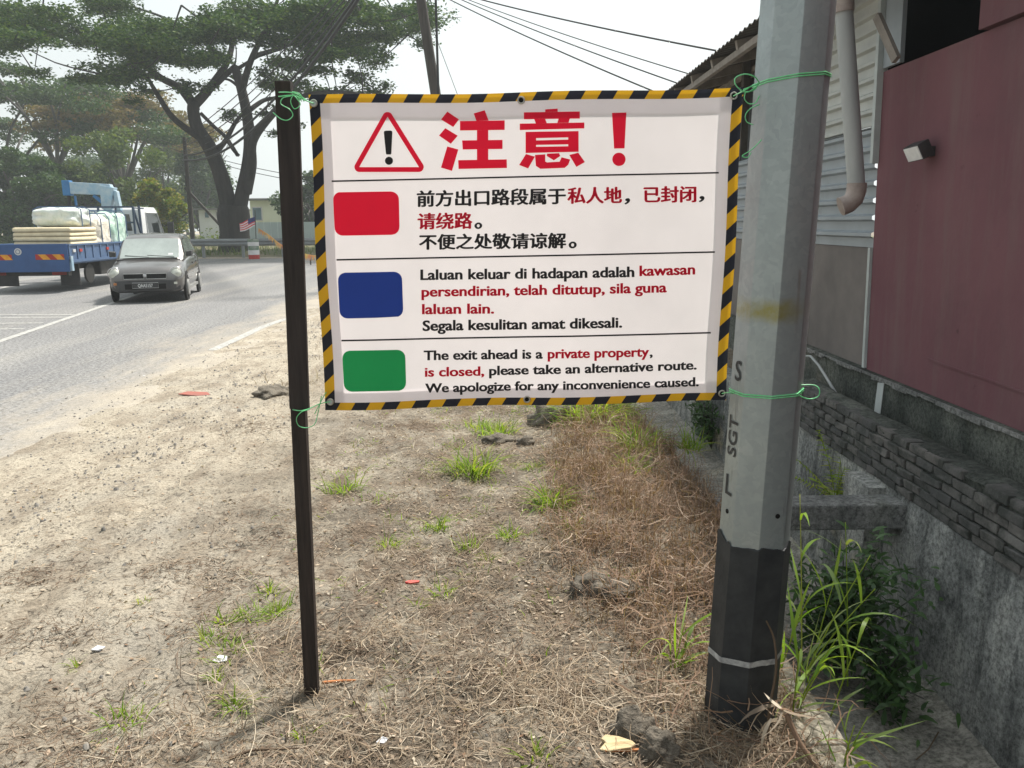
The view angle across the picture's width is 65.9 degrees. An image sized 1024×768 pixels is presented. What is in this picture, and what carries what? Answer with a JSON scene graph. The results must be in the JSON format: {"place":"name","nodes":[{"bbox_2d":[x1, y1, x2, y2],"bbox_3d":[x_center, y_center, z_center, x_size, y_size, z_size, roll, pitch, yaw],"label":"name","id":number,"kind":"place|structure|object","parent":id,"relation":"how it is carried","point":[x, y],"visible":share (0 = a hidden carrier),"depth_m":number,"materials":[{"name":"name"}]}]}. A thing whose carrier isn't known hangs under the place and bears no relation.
{"place":"outdoors","nodes":[
{"label":"outdoors","id":0,"kind":"place"},
{"bbox_2d":[0,234,318,458],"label":"road","id":1,"kind":"structure","parent":0,"point":[236,296],"depth_m":11.77,"materials":[{"name":"asphalt"}]},
{"bbox_2d":[0,293,141,341],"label":"lane line","id":2,"kind":"object","parent":1,"relation":"on","point":[33,329],"visible":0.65,"depth_m":13.68,"materials":[{"name":"paint"}]},
{"bbox_2d":[0,180,174,285],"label":"crane truck","id":3,"kind":"object","parent":1,"relation":"on","point":[66,263],"visible":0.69,"depth_m":20.45,"materials":[{"name":"blue paint"}]},
{"bbox_2d":[12,227,96,243],"bbox_3d":[-11.703,-3.626,20.309,1.418,0.800,1.531,-1,12,-4],"label":"bag stack","id":4,"kind":"object","parent":3,"relation":"on","point":[49,235],"visible":0.64,"depth_m":19.57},
{"bbox_2d":[32,206,90,226],"bbox_3d":[-11.730,-4.357,20.589,1.265,0.530,1.156,-1,12,-4],"label":"wrapped bundle","id":5,"kind":"object","parent":4,"relation":"on","point":[58,216],"visible":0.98,"depth_m":20.14,"materials":[{"name":"white plastic"}]},
{"bbox_2d":[83,213,111,241],"bbox_3d":[-11.512,-4.067,21.527,0.885,1.174,1.232,-1,12,-4],"label":"wrapped bundle","id":6,"kind":"object","parent":3,"relation":"on","point":[100,224],"visible":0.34,"depth_m":21.32,"materials":[{"name":"white plastic"}]},
{"bbox_2d":[90,210,127,241],"bbox_3d":[-11.577,-4.323,22.569,0.858,1.259,1.395,-1,12,-4],"label":"wrapped bundle","id":7,"kind":"object","parent":3,"relation":"on","point":[118,226],"visible":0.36,"depth_m":22.34,"materials":[{"name":"white plastic"}]},
{"bbox_2d":[107,233,201,301],"bbox_3d":[-8.148,-2.720,18.128,1.730,1.471,3.450,-4,12,-15],"label":"hatchback","id":8,"kind":"object","parent":1,"relation":"on","point":[156,262],"visible":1,"depth_m":17.18,"materials":[{"name":"grey paint"}]},
{"bbox_2d":[209,318,285,349],"bbox_3d":[-3.925,-0.836,12.233,0.299,0.001,3.941,0,12,2],"label":"edge line","id":9,"kind":"object","parent":1,"relation":"on","point":[237,338],"visible":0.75,"depth_m":11.64,"materials":[{"name":"paint"}]},
{"bbox_2d":[247,239,259,258],"bbox_3d":[-12.416,-6.490,37.925,0.520,0.948,0.520,-1,12,-1],"label":"painted drum","id":10,"kind":"object","parent":1,"relation":"on","point":[253,249],"visible":0.98,"depth_m":37.73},
{"bbox_2d":[239,212,255,235],"bbox_3d":[-12.614,-7.606,37.693,0.817,1.372,0.142,-1,12,-3],"label":"flag","id":11,"kind":"object","parent":10,"relation":"on","point":[247,224],"visible":1,"depth_m":37.70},
{"bbox_2d":[258,228,315,261],"bbox_3d":[-9.308,-5.933,33.605,0.315,1.379,10.369,-8,14,-33],"label":"bunting","id":12,"kind":"object","parent":10,"relation":"hanging from","point":[278,243],"visible":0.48,"depth_m":35.13},
{"bbox_2d":[0,231,873,767],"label":"ground","id":13,"kind":"structure","parent":0,"point":[24,469],"depth_m":3.69,"materials":[{"name":"soil"}]},
{"bbox_2d":[61,152,139,185],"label":"leafy tree","id":14,"kind":"object","parent":13,"relation":"on","point":[88,160],"visible":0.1,"depth_m":113.08,"materials":[{"name":"green plant"}]},
{"bbox_2d":[84,689,163,754],"bbox_3d":[-1.301,1.095,2.577,0.282,0.112,0.304,-1,12,-1],"label":"grass tuft","id":15,"kind":"object","parent":13,"relation":"on","point":[119,715],"visible":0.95,"depth_m":2.62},
{"bbox_2d":[178,391,209,395],"bbox_3d":[-3.042,0.094,7.587,0.290,0.038,0.111,-1,12,-1],"label":"plastic scrap","id":16,"kind":"object","parent":13,"relation":"on","point":[190,393],"visible":1,"depth_m":7.57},
{"bbox_2d":[193,622,229,646],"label":"grass tuft","id":17,"kind":"object","parent":13,"relation":"on","point":[202,634],"visible":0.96,"depth_m":3.10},
{"bbox_2d":[184,627,258,665],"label":"grass tuft","id":18,"kind":"object","parent":13,"relation":"on","point":[232,644],"visible":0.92,"depth_m":3.03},
{"bbox_2d":[201,599,246,627],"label":"grass tuft","id":19,"kind":"object","parent":13,"relation":"on","point":[229,621],"visible":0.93,"depth_m":3.24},
{"bbox_2d":[208,681,267,719],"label":"grass tuft","id":20,"kind":"object","parent":13,"relation":"on","point":[233,698],"visible":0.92,"depth_m":2.68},
{"bbox_2d":[221,599,280,625],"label":"grass tuft","id":21,"kind":"object","parent":13,"relation":"on","point":[241,613],"visible":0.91,"depth_m":3.28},
{"bbox_2d":[190,238,314,257],"bbox_3d":[-4.450,-7.008,40.169,32.012,0.940,1.584,-1,12,-2],"label":"guard rail","id":22,"kind":"object","parent":13,"relation":"on","point":[203,243],"visible":0.16,"depth_m":39.31,"materials":[{"name":"metal"}]},
{"bbox_2d":[229,747,304,760],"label":"twig","id":23,"kind":"object","parent":13,"relation":"on","point":[253,750],"visible":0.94,"depth_m":2.41,"materials":[{"name":"wood"}]},
{"bbox_2d":[250,577,284,597],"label":"grass tuft","id":24,"kind":"object","parent":13,"relation":"on","point":[270,588],"visible":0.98,"depth_m":3.47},
{"bbox_2d":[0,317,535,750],"bbox_3d":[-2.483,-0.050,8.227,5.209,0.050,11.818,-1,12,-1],"label":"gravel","id":25,"kind":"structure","parent":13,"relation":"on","point":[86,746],"depth_m":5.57,"materials":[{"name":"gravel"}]},
{"bbox_2d":[251,384,288,399],"bbox_3d":[-2.289,0.102,7.548,0.403,0.181,0.409,11,16,44],"label":"earth clod","id":26,"kind":"object","parent":13,"relation":"on","point":[267,392],"visible":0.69,"depth_m":7.43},
{"bbox_2d":[246,584,297,621],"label":"grass tuft","id":27,"kind":"object","parent":13,"relation":"on","point":[278,609],"visible":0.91,"depth_m":3.33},
{"bbox_2d":[275,81,319,695],"bbox_3d":[-0.678,0.211,2.571,0.111,2.269,0.058,-1,12,-1],"label":"wooden stake","id":28,"kind":"object","parent":13,"relation":"on","point":[290,169],"visible":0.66,"depth_m":2.48,"materials":[{"name":"brown wood"}]},
{"bbox_2d":[273,91,313,120],"bbox_3d":[-0.646,-0.819,2.328,0.112,0.088,0.074,-1,12,-1],"label":"twine","id":29,"kind":"object","parent":28,"relation":"attached to","point":[298,97],"visible":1,"depth_m":2.30,"materials":[{"name":"fabric"}]},
{"bbox_2d":[292,392,330,427],"bbox_3d":[-0.639,0.082,2.514,0.121,0.111,0.050,-3,12,-11],"label":"twine","id":30,"kind":"object","parent":28,"relation":"attached to","point":[309,409],"visible":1,"depth_m":2.52,"materials":[{"name":"fabric"}]},
{"bbox_2d":[309,87,743,409],"bbox_3d":[0.045,-0.403,2.466,1.312,0.985,0.030,-1,12,-1],"label":"warning banner","id":31,"kind":"object","parent":28,"relation":"attached to","point":[553,248],"visible":1,"depth_m":2.46,"materials":[{"name":"plastic"}]},
{"bbox_2d":[311,465,372,495],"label":"grass tuft","id":32,"kind":"object","parent":13,"relation":"on","point":[340,487],"visible":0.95,"depth_m":4.83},
{"bbox_2d":[371,525,403,550],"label":"grass tuft","id":33,"kind":"object","parent":13,"relation":"on","point":[390,542],"visible":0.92,"depth_m":4.01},
{"bbox_2d":[144,405,695,743],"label":"ground weeds","id":34,"kind":"object","parent":13,"relation":"on","point":[442,517],"visible":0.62,"depth_m":4.55,"materials":[{"name":"green plant"}]},
{"bbox_2d":[0,378,845,767],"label":"straw litter","id":35,"kind":"object","parent":13,"relation":"on","point":[576,708],"visible":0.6,"depth_m":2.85,"materials":[{"name":"plant"}]},
{"bbox_2d":[416,0,440,93],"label":"utility pole","id":36,"kind":"object","parent":13,"relation":"on","point":[427,41],"depth_m":20.53,"materials":[{"name":"concrete"}]},
{"bbox_2d":[184,0,331,135],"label":"overhead cable","id":37,"kind":"object","parent":36,"relation":"attached to","point":[273,60],"visible":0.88,"depth_m":30.67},
{"bbox_2d":[184,0,344,145],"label":"overhead cable","id":38,"kind":"object","parent":36,"relation":"attached to","point":[280,72],"visible":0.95,"depth_m":29.92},
{"bbox_2d":[184,0,349,150],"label":"overhead cable","id":39,"kind":"object","parent":36,"relation":"attached to","point":[286,75],"visible":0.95,"depth_m":29.07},
{"bbox_2d":[435,0,439,93],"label":"hanging cable","id":40,"kind":"object","parent":36,"relation":"attached to","point":[437,54],"visible":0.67,"depth_m":20.33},
{"bbox_2d":[421,509,455,531],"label":"grass tuft","id":41,"kind":"object","parent":13,"relation":"on","point":[440,526],"visible":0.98,"depth_m":4.21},
{"bbox_2d":[423,571,459,599],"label":"grass tuft","id":42,"kind":"object","parent":13,"relation":"on","point":[438,588],"visible":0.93,"depth_m":3.51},
{"bbox_2d":[449,531,489,555],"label":"grass tuft","id":43,"kind":"object","parent":13,"relation":"on","point":[465,546],"visible":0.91,"depth_m":3.95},
{"bbox_2d":[428,440,518,484],"bbox_3d":[-0.264,0.540,5.171,0.605,0.446,0.674,-10,15,-40],"label":"grass tuft","id":44,"kind":"object","parent":13,"relation":"on","point":[472,468],"visible":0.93,"depth_m":5.15,"materials":[{"name":"plant"}]},
{"bbox_2d":[457,413,504,431],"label":"grass tuft","id":45,"kind":"object","parent":13,"relation":"on","point":[479,423],"visible":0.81,"depth_m":6.36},
{"bbox_2d":[465,414,531,438],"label":"grass tuft","id":46,"kind":"object","parent":13,"relation":"on","point":[494,430],"visible":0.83,"depth_m":6.13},
{"bbox_2d":[481,432,516,444],"bbox_3d":[-0.094,0.424,5.861,0.278,0.123,0.191,-1,12,-1],"label":"earth clod","id":47,"kind":"object","parent":13,"relation":"on","point":[497,437],"visible":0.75,"depth_m":5.82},
{"bbox_2d":[491,517,529,543],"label":"grass tuft","id":48,"kind":"object","parent":13,"relation":"on","point":[502,534],"visible":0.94,"depth_m":4.06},
{"bbox_2d":[516,435,534,445],"bbox_3d":[0.102,0.443,5.747,0.145,0.137,0.141,-1,12,-1],"label":"earth clod","id":49,"kind":"object","parent":13,"relation":"on","point":[523,440],"visible":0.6,"depth_m":5.71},
{"bbox_2d":[504,734,567,767],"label":"grass tuft","id":50,"kind":"object","parent":13,"relation":"on","point":[534,749],"visible":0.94,"depth_m":2.37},
{"bbox_2d":[508,471,590,518],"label":"grass tuft","id":51,"kind":"object","parent":13,"relation":"on","point":[543,500],"visible":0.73,"depth_m":4.48,"materials":[{"name":"plant"}]},
{"bbox_2d":[526,405,575,427],"bbox_3d":[0.367,0.306,6.397,0.498,0.347,0.343,-1,12,-1],"label":"earth clod","id":52,"kind":"object","parent":13,"relation":"on","point":[540,420],"visible":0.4,"depth_m":6.27,"materials":[{"name":"soil"}]},
{"bbox_2d":[515,403,657,429],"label":"grass tuft","id":53,"kind":"object","parent":13,"relation":"on","point":[593,410],"visible":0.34,"depth_m":6.18,"materials":[{"name":"plant"}]},
{"bbox_2d":[569,569,612,599],"bbox_3d":[0.353,0.907,3.485,0.203,0.169,0.200,-10,15,-38],"label":"earth clod","id":54,"kind":"object","parent":13,"relation":"on","point":[577,581],"visible":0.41,"depth_m":3.44,"materials":[{"name":"soil"}]},
{"bbox_2d":[600,734,638,752],"bbox_3d":[0.326,1.096,2.406,0.123,0.025,0.064,-1,12,-1],"label":"broken board","id":55,"kind":"object","parent":13,"relation":"on","point":[611,741],"visible":0.99,"depth_m":2.39,"materials":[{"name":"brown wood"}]},
{"bbox_2d":[599,577,646,604],"bbox_3d":[0.473,0.909,3.401,0.194,0.144,0.188,-6,13,-24],"label":"earth clod","id":56,"kind":"object","parent":13,"relation":"on","point":[617,589],"visible":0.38,"depth_m":3.36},
{"bbox_2d":[608,705,657,746],"bbox_3d":[0.383,1.114,2.494,0.171,0.204,0.135,-1,12,-1],"label":"earth clod","id":57,"kind":"object","parent":13,"relation":"on","point":[632,716],"visible":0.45,"depth_m":2.46,"materials":[{"name":"soil"}]},
{"bbox_2d":[603,439,666,472],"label":"grass tuft","id":58,"kind":"object","parent":13,"relation":"on","point":[628,460],"visible":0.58,"depth_m":4.98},
{"bbox_2d":[593,408,692,462],"bbox_3d":[0.848,0.392,5.401,0.669,0.404,0.663,10,15,41],"label":"grass tuft","id":59,"kind":"object","parent":13,"relation":"on","point":[637,436],"visible":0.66,"depth_m":5.43,"materials":[{"name":"plant"}]},
{"bbox_2d":[636,726,680,764],"bbox_3d":[0.444,1.127,2.389,0.134,0.171,0.121,4,12,22],"label":"earth clod","id":60,"kind":"object","parent":13,"relation":"on","point":[662,743],"visible":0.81,"depth_m":2.35,"materials":[{"name":"stone"}]},
{"bbox_2d":[639,597,710,669],"bbox_3d":[0.657,0.918,2.802,0.301,0.311,0.425,9,15,39],"label":"grass tuft","id":61,"kind":"object","parent":13,"relation":"on","point":[683,650],"visible":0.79,"depth_m":2.85,"materials":[{"name":"plant"}]},
{"bbox_2d":[658,416,721,471],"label":"grass tuft","id":62,"kind":"object","parent":13,"relation":"on","point":[693,446],"visible":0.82,"depth_m":5.57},
{"bbox_2d":[513,402,888,767],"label":"dead grass","id":63,"kind":"structure","parent":13,"relation":"on","point":[605,470],"depth_m":3.85,"materials":[{"name":"plant"}]},
{"bbox_2d":[704,0,836,735],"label":"steel pole","id":64,"kind":"object","parent":13,"relation":"on","point":[785,159],"visible":0.94,"depth_m":2.28,"materials":[{"name":"white paint"}]},
{"bbox_2d":[722,384,819,398],"bbox_3d":[0.760,0.029,2.398,0.296,0.084,0.311,-1,12,-1],"label":"twine","id":65,"kind":"object","parent":64,"relation":"attached to","point":[777,397],"visible":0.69,"depth_m":2.30,"materials":[{"name":"fabric"}]},
{"bbox_2d":[733,71,831,157],"bbox_3d":[0.749,-0.742,2.201,0.262,0.231,0.332,3,12,15],"label":"twine","id":66,"kind":"object","parent":64,"relation":"attached to","point":[754,86],"visible":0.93,"depth_m":2.11,"materials":[{"name":"fabric"}]},
{"bbox_2d":[739,620,820,767],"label":"dead reed","id":67,"kind":"object","parent":13,"relation":"on","point":[766,728],"visible":0.96,"depth_m":2.38,"materials":[{"name":"plant"}]},
{"bbox_2d":[702,583,887,716],"bbox_3d":[0.911,0.904,2.598,0.583,0.417,0.468,2,12,11],"label":"reed plant","id":68,"kind":"object","parent":13,"relation":"on","point":[823,659],"visible":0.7,"depth_m":2.59,"materials":[{"name":"plant"}]},
{"bbox_2d":[631,401,999,767],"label":"drain","id":69,"kind":"object","parent":13,"relation":"on","point":[954,746],"visible":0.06,"depth_m":4.12,"materials":[{"name":"concrete"}]},
{"bbox_2d":[685,400,724,446],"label":"bush","id":70,"kind":"object","parent":69,"relation":"on","point":[704,419],"visible":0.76,"depth_m":8.64,"materials":[{"name":"green plant"}]},
{"bbox_2d":[711,494,906,529],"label":"concrete beam","id":71,"kind":"structure","parent":69,"relation":"on","point":[855,512],"depth_m":4.64,"materials":[{"name":"concrete"}]},
{"bbox_2d":[777,639,857,767],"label":"drain ledge","id":72,"kind":"object","parent":69,"relation":"on","point":[826,721],"visible":0.21,"depth_m":2.50,"materials":[{"name":"concrete"}]},
{"bbox_2d":[780,494,916,691],"bbox_3d":[1.081,0.756,2.816,0.427,0.618,0.520,-3,12,-13],"label":"reed plant","id":73,"kind":"object","parent":72,"relation":"on","point":[798,610],"visible":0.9,"depth_m":2.80,"materials":[{"name":"plant"}]},
{"bbox_2d":[783,700,925,767],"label":"reed plant","id":74,"kind":"object","parent":72,"relation":"on","point":[857,743],"visible":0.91,"depth_m":2.32,"materials":[{"name":"plant"}]},
{"bbox_2d":[786,520,943,681],"bbox_3d":[1.879,1.245,4.379,0.730,0.956,0.740,2,12,11],"label":"bush","id":75,"kind":"object","parent":69,"relation":"on","point":[872,584],"visible":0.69,"depth_m":4.33,"materials":[{"name":"green plant"}]},
{"bbox_2d":[841,599,960,746],"bbox_3d":[1.968,1.541,4.106,0.483,0.596,0.785,3,12,15],"label":"bush","id":76,"kind":"object","parent":69,"relation":"on","point":[879,685],"visible":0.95,"depth_m":4.07,"materials":[{"name":"green leaf"}]},
{"bbox_2d":[666,366,1023,767],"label":"retaining wall","id":77,"kind":"structure","parent":13,"relation":"on","point":[963,529],"depth_m":4.24,"materials":[{"name":"concrete"}]},
{"bbox_2d":[805,355,836,391],"bbox_3d":[2.500,-0.081,6.391,0.037,0.228,0.707,-1,12,-1],"label":"hose","id":78,"kind":"object","parent":77,"relation":"on","point":[821,370],"visible":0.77,"depth_m":6.35,"materials":[{"name":"grey plastic"}]},
{"bbox_2d":[795,430,849,494],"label":"wall fern","id":79,"kind":"object","parent":77,"relation":"attached to","point":[827,492],"depth_m":5.48,"materials":[{"name":"plant"}]},
{"bbox_2d":[874,382,883,413],"bbox_3d":[2.528,0.097,5.434,0.040,0.211,0.088,7,14,31],"label":"batten","id":80,"kind":"object","parent":77,"relation":"on","point":[879,398],"visible":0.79,"depth_m":5.42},
{"bbox_2d":[669,0,1023,483],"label":"workshop building","id":81,"kind":"structure","parent":13,"relation":"on","point":[917,305],"depth_m":5.15,"materials":[{"name":"metal"}]},
{"bbox_2d":[450,0,650,89],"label":"overhead cable","id":82,"kind":"object","parent":81,"relation":"attached to","point":[556,49],"visible":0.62,"depth_m":15.46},
{"bbox_2d":[462,0,675,82],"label":"overhead cable","id":83,"kind":"object","parent":81,"relation":"attached to","point":[575,45],"visible":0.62,"depth_m":15.42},
{"bbox_2d":[469,0,688,73],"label":"overhead cable","id":84,"kind":"object","parent":81,"relation":"attached to","point":[586,41],"visible":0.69,"depth_m":15.26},
{"bbox_2d":[482,0,716,50],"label":"overhead cable","id":85,"kind":"object","parent":81,"relation":"attached to","point":[606,28],"visible":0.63,"depth_m":15.25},
{"bbox_2d":[903,139,935,161],"bbox_3d":[2.586,-1.465,4.959,0.200,0.131,0.158,-1,12,-1],"label":"flood light","id":86,"kind":"object","parent":81,"relation":"attached to","point":[919,150],"visible":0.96,"depth_m":4.91,"materials":[{"name":"grey plastic"}]},
{"bbox_2d":[1,235,873,256],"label":"bank","id":87,"kind":"structure","parent":0,"point":[279,254],"depth_m":42.84,"materials":[{"name":"green plant"}]},
{"bbox_2d":[0,145,79,237],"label":"leafy tree","id":88,"kind":"object","parent":87,"relation":"on","point":[23,187],"visible":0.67,"depth_m":56.60,"materials":[{"name":"green plant"}]},
{"bbox_2d":[0,154,90,226],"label":"leafy tree","id":89,"kind":"object","parent":87,"relation":"on","point":[4,196],"visible":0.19,"depth_m":58.02,"materials":[{"name":"green plant"}]},
{"bbox_2d":[0,80,110,238],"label":"umbrella tree","id":90,"kind":"object","parent":87,"relation":"on","point":[87,127],"visible":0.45,"depth_m":70.38,"materials":[{"name":"green plant"}]},
{"bbox_2d":[50,168,127,205],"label":"leafy tree","id":91,"kind":"object","parent":87,"relation":"on","point":[87,199],"visible":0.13,"depth_m":60.28,"materials":[{"name":"green plant"}]},
{"bbox_2d":[0,61,190,189],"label":"umbrella tree","id":92,"kind":"object","parent":87,"relation":"on","point":[24,90],"visible":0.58,"depth_m":66.09,"materials":[{"name":"green plant"}]},
{"bbox_2d":[0,225,218,243],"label":"undergrowth","id":93,"kind":"object","parent":87,"relation":"on","point":[7,240],"visible":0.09,"depth_m":57.05,"materials":[{"name":"green plant"}]},
{"bbox_2d":[61,126,167,219],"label":"leafy tree","id":94,"kind":"object","parent":87,"relation":"on","point":[110,148],"visible":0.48,"depth_m":61.89,"materials":[{"name":"green plant"}]},
{"bbox_2d":[7,89,226,180],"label":"umbrella tree","id":95,"kind":"object","parent":87,"relation":"on","point":[115,116],"visible":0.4,"depth_m":69.26,"materials":[{"name":"green plant"}]},
{"bbox_2d":[2,242,315,254],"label":"bank grass","id":96,"kind":"structure","parent":87,"relation":"on","point":[225,251],"depth_m":42.28,"materials":[{"name":"green plant"}]},
{"bbox_2d":[132,177,188,233],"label":"leafy tree","id":97,"kind":"object","parent":87,"relation":"on","point":[165,201],"visible":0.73,"depth_m":51.80,"materials":[{"name":"green plant"}]},
{"bbox_2d":[131,120,213,231],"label":"leafy tree","id":98,"kind":"object","parent":87,"relation":"on","point":[168,167],"visible":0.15,"depth_m":90.17,"materials":[{"name":"green plant"}]},
{"bbox_2d":[162,138,236,237],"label":"leafy tree","id":99,"kind":"object","parent":87,"relation":"on","point":[199,173],"visible":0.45,"depth_m":83.91,"materials":[{"name":"green plant"}]},
{"bbox_2d":[182,137,218,238],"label":"utility pole","id":100,"kind":"object","parent":87,"relation":"on","point":[190,195],"visible":0.73,"depth_m":48.41,"materials":[{"name":"wood"}]},
{"bbox_2d":[184,0,338,140],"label":"overhead cable","id":101,"kind":"object","parent":100,"relation":"attached to","point":[277,66],"visible":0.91,"depth_m":29.94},
{"bbox_2d":[183,0,354,155],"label":"overhead cable","id":102,"kind":"object","parent":100,"relation":"attached to","point":[302,66],"visible":0.93,"depth_m":28.29,"materials":[{"name":"rubber"}]},
{"bbox_2d":[183,0,359,160],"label":"overhead cable","id":103,"kind":"object","parent":100,"relation":"attached to","point":[323,48],"visible":0.91,"depth_m":27.71,"materials":[{"name":"rubber"}]},
{"bbox_2d":[193,208,250,238],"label":"house","id":104,"kind":"structure","parent":87,"relation":"on","point":[206,220],"depth_m":70.25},
{"bbox_2d":[0,0,459,251],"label":"rain tree","id":105,"kind":"object","parent":87,"relation":"on","point":[149,46],"visible":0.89,"depth_m":40.19,"materials":[{"name":"green plant"}]},
{"bbox_2d":[249,198,307,236],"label":"house","id":106,"kind":"structure","parent":87,"relation":"on","point":[263,209],"depth_m":64.22,"materials":[{"name":"paint"}]},
{"bbox_2d":[252,207,262,220],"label":"window","id":107,"kind":"structure","parent":106,"relation":"in","point":[259,215],"depth_m":64.22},
{"bbox_2d":[249,222,314,238],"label":"hoarding","id":108,"kind":"object","parent":87,"relation":"on","point":[273,229],"visible":0.24,"depth_m":56.74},
{"bbox_2d":[267,170,314,225],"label":"leafy tree","id":109,"kind":"object","parent":87,"relation":"on","point":[308,193],"visible":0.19,"depth_m":59.48,"materials":[{"name":"green plant"}]},
{"bbox_2d":[0,0,877,230],"label":"sky","id":110,"kind":"structure","parent":0,"point":[481,55],"materials":[{"name":"white"}]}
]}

